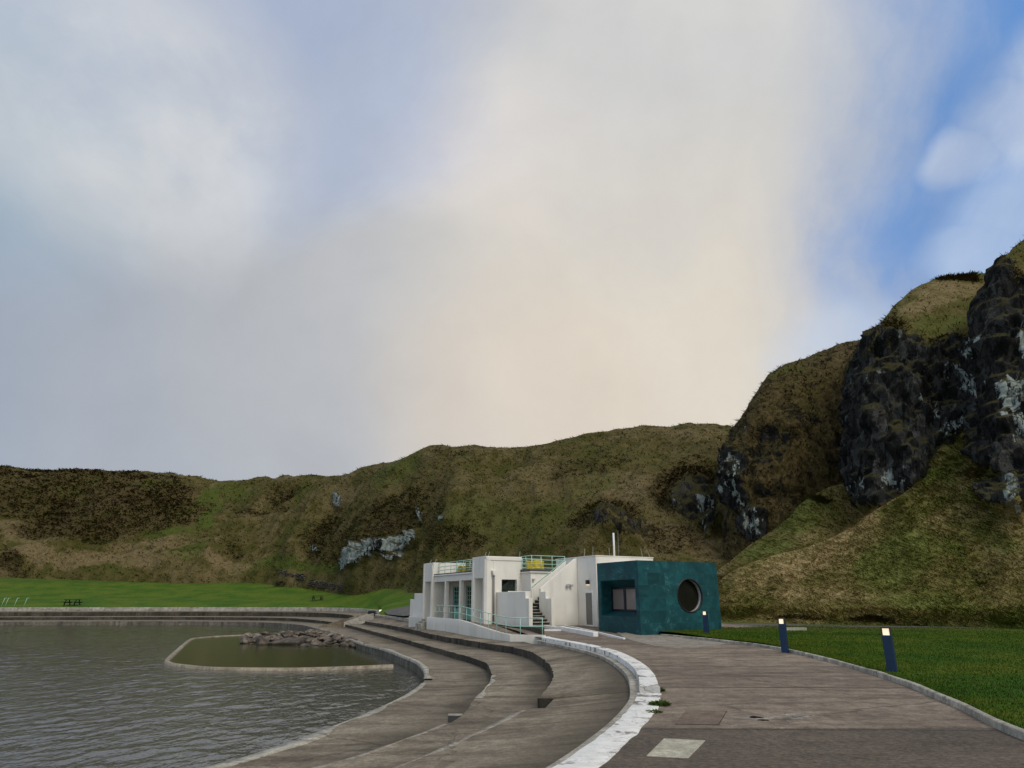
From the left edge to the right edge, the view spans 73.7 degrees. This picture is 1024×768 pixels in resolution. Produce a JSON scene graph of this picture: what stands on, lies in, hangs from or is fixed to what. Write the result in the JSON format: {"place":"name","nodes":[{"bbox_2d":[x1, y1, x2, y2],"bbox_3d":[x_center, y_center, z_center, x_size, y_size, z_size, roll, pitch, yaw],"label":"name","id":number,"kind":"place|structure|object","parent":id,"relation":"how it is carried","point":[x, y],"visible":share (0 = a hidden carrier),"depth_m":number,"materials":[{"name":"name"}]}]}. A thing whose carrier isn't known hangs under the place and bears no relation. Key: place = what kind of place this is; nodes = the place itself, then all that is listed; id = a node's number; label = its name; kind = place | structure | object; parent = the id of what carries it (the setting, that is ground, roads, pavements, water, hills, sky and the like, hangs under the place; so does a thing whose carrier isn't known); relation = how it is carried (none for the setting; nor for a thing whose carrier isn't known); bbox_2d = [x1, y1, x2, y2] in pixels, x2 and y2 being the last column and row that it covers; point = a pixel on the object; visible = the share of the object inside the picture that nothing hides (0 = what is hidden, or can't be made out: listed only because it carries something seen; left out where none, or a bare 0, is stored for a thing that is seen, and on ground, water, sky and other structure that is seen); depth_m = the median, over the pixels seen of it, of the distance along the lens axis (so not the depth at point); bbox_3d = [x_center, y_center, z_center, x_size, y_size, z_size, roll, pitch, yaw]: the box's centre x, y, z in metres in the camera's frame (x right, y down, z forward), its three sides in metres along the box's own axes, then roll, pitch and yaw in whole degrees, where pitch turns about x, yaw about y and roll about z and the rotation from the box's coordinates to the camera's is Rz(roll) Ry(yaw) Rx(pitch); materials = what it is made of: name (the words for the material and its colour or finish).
{"place":"outdoors","nodes":[
{"label":"outdoors","id":0,"kind":"place"},
{"bbox_2d":[0,577,414,617],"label":"lawn beyond pool","id":1,"kind":"structure","parent":0,"point":[47,592],"depth_m":121.34,"materials":[{"name":"green plant"}]},
{"bbox_2d":[63,599,81,605],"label":"picnic table","id":2,"kind":"object","parent":1,"relation":"on","point":[69,602],"visible":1,"depth_m":108.52,"materials":[{"name":"brown wood"}]},
{"bbox_2d":[0,625,422,767],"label":"pool water","id":3,"kind":"structure","parent":0,"point":[98,696],"depth_m":21.94,"materials":[{"name":"grey liquid"}]},
{"bbox_2d":[164,634,392,670],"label":"paddling pool wall","id":4,"kind":"structure","parent":3,"relation":"in","point":[171,656],"depth_m":31.39,"materials":[{"name":"grey concrete"}]},
{"bbox_3d":[-15.250,20.604,54.814,10.300,0.600,20.559,0,-18,0],"label":"rubble bed","id":5,"kind":"object","parent":3,"relation":"in","visible":0},
{"bbox_2d":[238,636,249,643],"bbox_3d":[-19.513,18.806,49.802,1.033,0.842,0.940,-6,-19,18],"label":"boulder","id":6,"kind":"object","parent":5,"relation":"on","point":[243,639],"visible":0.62,"depth_m":49.51,"materials":[{"name":"stone"}]},
{"bbox_2d":[244,633,260,637],"bbox_3d":[-20.200,19.582,53.152,1.239,0.404,0.735,-5,-18,16],"label":"boulder","id":7,"kind":"object","parent":5,"relation":"on","point":[247,634],"visible":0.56,"depth_m":53.11,"materials":[{"name":"stone"}]},
{"bbox_2d":[248,635,268,642],"bbox_3d":[-18.550,18.828,50.076,1.374,0.662,1.188,-12,-3,-15],"label":"boulder","id":8,"kind":"object","parent":5,"relation":"on","point":[252,640],"visible":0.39,"depth_m":49.79,"materials":[{"name":"stone"}]},
{"bbox_2d":[255,638,268,644],"bbox_3d":[-17.575,18.313,48.269,1.165,0.707,0.819,-7,-19,22],"label":"boulder","id":9,"kind":"object","parent":5,"relation":"on","point":[265,641],"visible":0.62,"depth_m":48.12,"materials":[{"name":"stone"}]},
{"bbox_2d":[260,632,269,635],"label":"boulder","id":10,"kind":"object","parent":5,"relation":"on","point":[265,633],"visible":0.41,"depth_m":54.16,"materials":[{"name":"stone"}]},
{"bbox_2d":[284,631,292,636],"bbox_3d":[-18.498,20.722,56.386,0.735,0.638,0.890,0,-18,-1],"label":"boulder","id":11,"kind":"object","parent":5,"relation":"on","point":[290,633],"visible":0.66,"depth_m":56.25,"materials":[{"name":"stone"}]},
{"bbox_2d":[300,643,311,646],"bbox_3d":[-13.995,17.982,46.589,0.905,0.508,0.988,-12,-21,33],"label":"boulder","id":12,"kind":"object","parent":5,"relation":"on","point":[305,645],"visible":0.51,"depth_m":46.38,"materials":[{"name":"stone"}]},
{"bbox_2d":[310,642,320,645],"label":"boulder","id":13,"kind":"object","parent":5,"relation":"on","point":[315,643],"visible":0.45,"depth_m":47.69,"materials":[{"name":"stone"}]},
{"bbox_2d":[323,637,331,641],"bbox_3d":[-13.809,19.229,51.266,0.732,0.424,0.748,-4,-18,11],"label":"boulder","id":14,"kind":"object","parent":5,"relation":"on","point":[329,639],"visible":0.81,"depth_m":51.01,"materials":[{"name":"stone"}]},
{"bbox_2d":[0,620,490,767],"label":"pool walkway","id":15,"kind":"structure","parent":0,"point":[453,686],"depth_m":16.69,"materials":[{"name":"concrete"}]},
{"bbox_2d":[0,621,424,679],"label":"pool edge wall","id":16,"kind":"structure","parent":15,"relation":"attached to","point":[414,667],"depth_m":88.24,"materials":[{"name":"concrete"}]},
{"bbox_2d":[198,683,425,767],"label":"pool kerb","id":17,"kind":"structure","parent":15,"relation":"on","point":[315,736],"depth_m":13.08,"materials":[{"name":"concrete"}]},
{"bbox_2d":[320,629,431,681],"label":"pool kerb","id":18,"kind":"structure","parent":15,"relation":"on","point":[424,668],"depth_m":33.43,"materials":[{"name":"concrete"}]},
{"bbox_2d":[0,616,551,767],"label":"terrace","id":19,"kind":"structure","parent":0,"point":[520,683],"depth_m":17.09,"materials":[{"name":"concrete"}]},
{"bbox_2d":[0,617,491,677],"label":"terrace middle riser","id":20,"kind":"object","parent":19,"relation":"attached to","point":[479,663],"visible":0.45,"depth_m":91.18,"materials":[{"name":"concrete"}]},
{"bbox_2d":[448,716,460,722],"bbox_3d":[-1.211,7.027,14.001,0.286,0.284,0.840,0,-18,0],"label":"terrace gap","id":21,"kind":"object","parent":20,"relation":"attached to","point":[451,719],"visible":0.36,"depth_m":14.11,"materials":[{"name":"grey concrete"}]},
{"bbox_2d":[313,724,446,767],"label":"step nosing","id":22,"kind":"object","parent":19,"relation":"on","point":[383,747],"visible":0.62,"depth_m":11.16,"materials":[{"name":"concrete"}]},
{"bbox_2d":[474,675,496,698],"bbox_3d":[-0.686,8.685,19.592,0.235,0.089,5.359,-1,-18,3],"label":"step nosing","id":23,"kind":"object","parent":19,"relation":"on","point":[481,694],"visible":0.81,"depth_m":18.31,"materials":[{"name":"concrete"}]},
{"bbox_2d":[170,635,384,667],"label":"still water","id":24,"kind":"structure","parent":0,"point":[227,651],"depth_m":38.85,"materials":[{"name":"green liquid"}]},
{"bbox_2d":[268,637,305,644],"bbox_3d":[-15.951,18.350,48.576,2.480,0.294,2.057,-1,-8,-6],"label":"boulder","id":25,"kind":"object","parent":24,"relation":"in","point":[291,641],"visible":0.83,"depth_m":48.13,"materials":[{"name":"stone"}]},
{"bbox_2d":[0,611,629,767],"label":"terrace","id":26,"kind":"structure","parent":0,"point":[589,695],"depth_m":11.84,"materials":[{"name":"concrete"}]},
{"bbox_2d":[0,607,378,613],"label":"lawn edge kerb","id":27,"kind":"structure","parent":26,"relation":"on","point":[182,609],"depth_m":105.73,"materials":[{"name":"concrete"}]},
{"bbox_2d":[0,612,553,707],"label":"terrace upper riser","id":28,"kind":"object","parent":26,"relation":"attached to","point":[543,703],"visible":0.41,"depth_m":94.63,"materials":[{"name":"concrete"}]},
{"bbox_2d":[375,614,408,621],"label":"wall","id":29,"kind":"structure","parent":26,"relation":"on","point":[397,618],"depth_m":63.77,"materials":[{"name":"concrete"}]},
{"bbox_2d":[392,710,524,767],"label":"step nosing","id":30,"kind":"object","parent":26,"relation":"on","point":[472,734],"visible":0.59,"depth_m":10.37,"materials":[{"name":"concrete"}]},
{"bbox_2d":[537,640,639,767],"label":"kerb ledge","id":31,"kind":"object","parent":26,"relation":"on","point":[629,675],"visible":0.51,"depth_m":15.00,"materials":[{"name":"concrete"}]},
{"bbox_2d":[552,693,661,767],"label":"curb","id":32,"kind":"object","parent":26,"relation":"on","point":[608,744],"visible":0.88,"depth_m":8.85,"materials":[{"name":"white concrete"}]},
{"bbox_2d":[647,708,662,712],"bbox_3d":[2.283,5.221,10.912,0.311,0.056,0.286,0,-18,0],"label":"weed","id":33,"kind":"object","parent":32,"relation":"on","point":[656,711],"visible":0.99,"depth_m":10.91,"materials":[{"name":"green plant"}]},
{"bbox_2d":[318,614,368,627],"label":"ramp path","id":34,"kind":"structure","parent":0,"point":[340,623],"depth_m":70.52,"materials":[{"name":"concrete"}]},
{"bbox_2d":[344,613,373,626],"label":"ramp kerb","id":35,"kind":"structure","parent":34,"relation":"on","point":[361,620],"depth_m":70.81,"materials":[{"name":"concrete"}]},
{"bbox_2d":[384,606,409,615],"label":"gravel yard","id":36,"kind":"structure","parent":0,"point":[402,611],"depth_m":69.03,"materials":[{"name":"grey gravel"}]},
{"bbox_2d":[0,240,1023,594],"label":"hillside","id":37,"kind":"structure","parent":0,"point":[694,499],"depth_m":119.61,"materials":[{"name":"green plant"}]},
{"bbox_2d":[278,570,304,579],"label":"stone wall","id":38,"kind":"structure","parent":37,"relation":"on","point":[299,576],"depth_m":132.72,"materials":[{"name":"grey stone"}]},
{"bbox_2d":[308,579,343,591],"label":"stone wall","id":39,"kind":"structure","parent":37,"relation":"on","point":[322,584],"depth_m":123.40,"materials":[{"name":"grey stone"}]},
{"bbox_2d":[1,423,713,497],"bbox_3d":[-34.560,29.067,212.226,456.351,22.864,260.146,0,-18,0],"label":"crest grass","id":40,"kind":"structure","parent":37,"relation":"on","point":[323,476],"depth_m":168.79,"materials":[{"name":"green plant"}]},
{"bbox_2d":[0,260,1023,626],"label":"heath scrub","id":41,"kind":"object","parent":37,"relation":"on","point":[970,276],"visible":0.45,"depth_m":123.96,"materials":[{"name":"brown plant"}]},
{"bbox_2d":[0,0,1023,480],"label":"sky","id":42,"kind":"structure","parent":0,"point":[240,239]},
{"bbox_2d":[597,560,722,639],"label":"tiled building","id":43,"kind":"structure","parent":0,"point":[641,597],"depth_m":36.04,"materials":[{"name":"teal tile"}]},
{"bbox_2d":[611,587,635,610],"bbox_3d":[6.245,11.489,36.459,0.100,1.220,3.020,9,-20,-27],"label":"window","id":44,"kind":"structure","parent":43,"relation":"in","point":[623,598],"depth_m":36.81,"materials":[{"name":"grey glass"}]},
{"bbox_2d":[677,578,702,612],"bbox_3d":[9.352,11.238,36.264,1.760,1.760,0.320,9,-20,-27],"label":"round window","id":45,"kind":"structure","parent":43,"relation":"in","point":[689,593],"depth_m":36.43,"materials":[{"name":"black glass"}]},
{"bbox_2d":[501,623,1023,767],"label":"path","id":46,"kind":"structure","parent":0,"point":[860,719],"depth_m":10.27,"materials":[{"name":"concrete"}]},
{"bbox_2d":[426,617,545,643],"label":"access ramp","id":47,"kind":"structure","parent":46,"relation":"on","point":[465,627],"depth_m":38.90,"materials":[{"name":"concrete"}]},
{"bbox_2d":[435,605,542,634],"bbox_3d":[-2.320,13.809,40.285,1.065,1.372,15.077,9,-20,-26],"label":"ramp railing","id":48,"kind":"object","parent":47,"relation":"on","point":[473,616],"visible":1,"depth_m":37.77,"materials":[{"name":"teal metal"}]},
{"bbox_2d":[408,533,653,629],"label":"pavilion","id":49,"kind":"structure","parent":46,"relation":"on","point":[564,593],"depth_m":41.74,"materials":[{"name":"paint"}]},
{"bbox_2d":[438,559,471,572],"bbox_3d":[-3.747,12.482,46.550,0.044,0.808,6.600,9,-20,-27],"label":"roof railing","id":50,"kind":"object","parent":49,"relation":"on","point":[463,564],"visible":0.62,"depth_m":46.60,"materials":[{"name":"metal"}]},
{"bbox_2d":[453,586,458,618],"bbox_3d":[-3.857,15.418,48.147,0.070,2.208,1.100,9,-20,-27],"label":"door","id":51,"kind":"structure","parent":49,"relation":"in","point":[456,588],"depth_m":48.27,"materials":[{"name":"teal glass"}]},
{"bbox_2d":[456,561,471,571],"bbox_3d":[-2.590,12.645,47.121,0.040,0.902,6.400,9,-20,-27],"label":"roof railing","id":52,"kind":"object","parent":49,"relation":"on","point":[465,565],"visible":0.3,"depth_m":48.49,"materials":[{"name":"metal"}]},
{"bbox_2d":[457,566,465,571],"bbox_3d":[-3.625,13.208,48.745,0.169,0.473,1.406,9,-20,-27],"label":"banner","id":53,"kind":"object","parent":52,"relation":"attached to","point":[459,570],"visible":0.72,"depth_m":48.86,"materials":[{"name":"fabric"}]},
{"bbox_2d":[467,586,470,619],"bbox_3d":[-2.800,14.817,46.254,0.070,2.208,1.100,9,-20,-27],"label":"door","id":54,"kind":"structure","parent":49,"relation":"in","point":[468,587],"depth_m":46.46,"materials":[{"name":"teal glass"}]},
{"bbox_2d":[502,580,514,591],"bbox_3d":[-0.288,12.930,42.344,1.060,1.517,0.050,9,-20,-27],"label":"window","id":55,"kind":"structure","parent":49,"relation":"in","point":[507,585],"depth_m":42.49,"materials":[{"name":"black glass"}]},
{"bbox_2d":[520,555,564,568],"bbox_3d":[1.942,11.348,43.199,2.440,0.864,1.450,9,-20,-27],"label":"roof railing","id":56,"kind":"object","parent":49,"relation":"on","point":[531,559],"visible":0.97,"depth_m":42.66,"materials":[{"name":"metal"}]},
{"bbox_2d":[585,591,593,626],"bbox_3d":[4.567,13.245,40.228,0.065,1.978,0.840,9,-20,-27],"label":"door","id":57,"kind":"structure","parent":49,"relation":"in","point":[589,604],"depth_m":40.21,"materials":[{"name":"white paint"}]},
{"bbox_2d":[544,625,558,628],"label":"white kerb","id":58,"kind":"structure","parent":46,"relation":"on","point":[550,627],"depth_m":37.94,"materials":[{"name":"paint"}]},
{"bbox_2d":[544,629,560,630],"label":"white kerb","id":59,"kind":"structure","parent":46,"relation":"on","point":[552,629],"depth_m":36.95,"materials":[{"name":"paint"}]},
{"bbox_2d":[559,626,597,636],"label":"white kerb","id":60,"kind":"structure","parent":46,"relation":"on","point":[580,631],"depth_m":35.45,"materials":[{"name":"paint"}]},
{"bbox_2d":[564,625,624,638],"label":"white kerb","id":61,"kind":"structure","parent":46,"relation":"on","point":[609,635],"depth_m":34.64,"materials":[{"name":"paint"}]},
{"bbox_2d":[541,637,659,692],"bbox_3d":[2.726,8.942,22.332,1.637,0.380,19.362,1,-18,-3],"label":"curb","id":62,"kind":"object","parent":46,"relation":"on","point":[645,677],"visible":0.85,"depth_m":18.73,"materials":[{"name":"white concrete"}]},
{"bbox_2d":[648,698,671,706],"bbox_3d":[2.528,5.430,11.678,0.457,0.122,0.432,0,-18,0],"label":"weed","id":63,"kind":"object","parent":46,"relation":"on","point":[663,703],"visible":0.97,"depth_m":11.58,"materials":[{"name":"green plant"}]},
{"bbox_2d":[617,632,725,647],"bbox_3d":[7.167,13.010,35.852,3.598,0.300,20.690,0,-18,0],"label":"apron","id":64,"kind":"object","parent":46,"relation":"on","point":[667,641],"visible":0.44,"depth_m":29.88,"materials":[{"name":"concrete"}]},
{"bbox_2d":[647,738,704,757],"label":"paving slab","id":65,"kind":"structure","parent":46,"relation":"on","point":[676,748],"depth_m":8.21,"materials":[{"name":"concrete"}]},
{"bbox_2d":[676,711,726,724],"bbox_3d":[2.920,5.127,10.452,0.628,0.057,1.574,-6,-19,19],"label":"access cover","id":66,"kind":"object","parent":46,"relation":"on","point":[701,717],"visible":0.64,"depth_m":10.31,"materials":[{"name":"concrete"}]},
{"bbox_2d":[719,724,745,725],"bbox_3d":[3.173,4.912,9.777,0.427,0.050,0.125,0,-18,0],"label":"path patch","id":67,"kind":"object","parent":46,"relation":"on","point":[732,725],"visible":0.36,"depth_m":9.76,"materials":[{"name":"grey concrete"}]},
{"bbox_2d":[729,717,804,718],"bbox_3d":[3.884,5.102,10.375,1.364,0.050,0.239,0,-18,0],"label":"path patch","id":68,"kind":"object","parent":46,"relation":"on","point":[768,718],"visible":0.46,"depth_m":10.35,"materials":[{"name":"grey concrete"}]},
{"bbox_2d":[778,618,788,652],"bbox_3d":[9.411,8.713,23.668,0.210,1.140,0.210,-12,-21,33],"label":"bollard light","id":69,"kind":"object","parent":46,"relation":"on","point":[783,635],"visible":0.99,"depth_m":23.59,"materials":[{"name":"blue metal"}]},
{"bbox_2d":[780,713,815,716],"bbox_3d":[4.462,5.181,10.628,0.513,0.050,0.404,0,-18,0],"label":"path patch","id":70,"kind":"object","parent":46,"relation":"on","point":[797,715],"visible":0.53,"depth_m":10.59,"materials":[{"name":"grey concrete"}]},
{"bbox_2d":[660,634,1023,739],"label":"lawn kerb","id":71,"kind":"structure","parent":46,"relation":"on","point":[1003,726],"depth_m":13.45,"materials":[{"name":"concrete"}]},
{"bbox_2d":[713,340,859,560],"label":"cliff","id":72,"kind":"structure","parent":0,"point":[734,493],"depth_m":73.55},
{"bbox_2d":[717,483,865,577],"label":"slope","id":73,"kind":"structure","parent":0,"point":[809,535],"depth_m":64.11,"materials":[{"name":"green plant"}]},
{"bbox_2d":[662,622,1023,728],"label":"lawn","id":74,"kind":"structure","parent":0,"point":[796,641],"depth_m":22.14,"materials":[{"name":"green plant"}]},
{"bbox_2d":[702,611,708,632],"bbox_3d":[9.484,11.695,33.402,0.210,1.140,0.210,-12,-21,33],"label":"bollard light","id":75,"kind":"object","parent":74,"relation":"on","point":[705,622],"visible":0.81,"depth_m":33.34,"materials":[{"name":"blue metal"}]},
{"bbox_2d":[786,627,806,630],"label":"stone slab","id":76,"kind":"structure","parent":74,"relation":"on","point":[795,628],"depth_m":35.43,"materials":[{"name":"concrete"}]},
{"bbox_2d":[880,627,897,671],"bbox_3d":[9.165,6.501,16.573,0.210,1.140,0.210,-12,-21,33],"label":"bollard light","id":77,"kind":"object","parent":74,"relation":"on","point":[889,649],"visible":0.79,"depth_m":16.51,"materials":[{"name":"blue metal"}]},
{"bbox_2d":[732,624,985,627],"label":"gravel track","id":78,"kind":"structure","parent":0,"point":[842,626],"depth_m":40.46,"materials":[{"name":"grey gravel"}]},
{"bbox_2d":[717,428,1023,646],"bbox_3d":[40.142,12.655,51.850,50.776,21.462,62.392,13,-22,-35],"label":"slope","id":79,"kind":"structure","parent":0,"point":[996,491],"depth_m":48.13,"materials":[{"name":"green plant"}]},
{"bbox_2d":[720,603,1023,625],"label":"bank grass","id":80,"kind":"structure","parent":79,"relation":"on","point":[884,611],"depth_m":41.77,"materials":[{"name":"green plant"}]},
{"bbox_2d":[837,273,984,515],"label":"cliff","id":81,"kind":"structure","parent":0,"point":[901,414],"depth_m":62.62,"materials":[{"name":"black stone"}]},
{"bbox_2d":[955,239,1023,476],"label":"cliff","id":82,"kind":"structure","parent":0,"point":[990,353],"depth_m":54.98,"materials":[{"name":"black stone"}]},
{"bbox_3d":[1.025,11.958,44.959,2.250,0.902,0.040,9,-20,-27],"label":"roof railing","id":83,"kind":"object","parent":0,"visible":0},
{"bbox_2d":[526,560,543,568],"bbox_3d":[1.552,11.982,45.134,1.356,0.655,0.169,9,-20,-27],"label":"banner","id":84,"kind":"object","parent":83,"relation":"attached to","point":[539,564],"visible":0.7,"depth_m":45.19,"materials":[{"name":"yellow fabric"}]}
]}

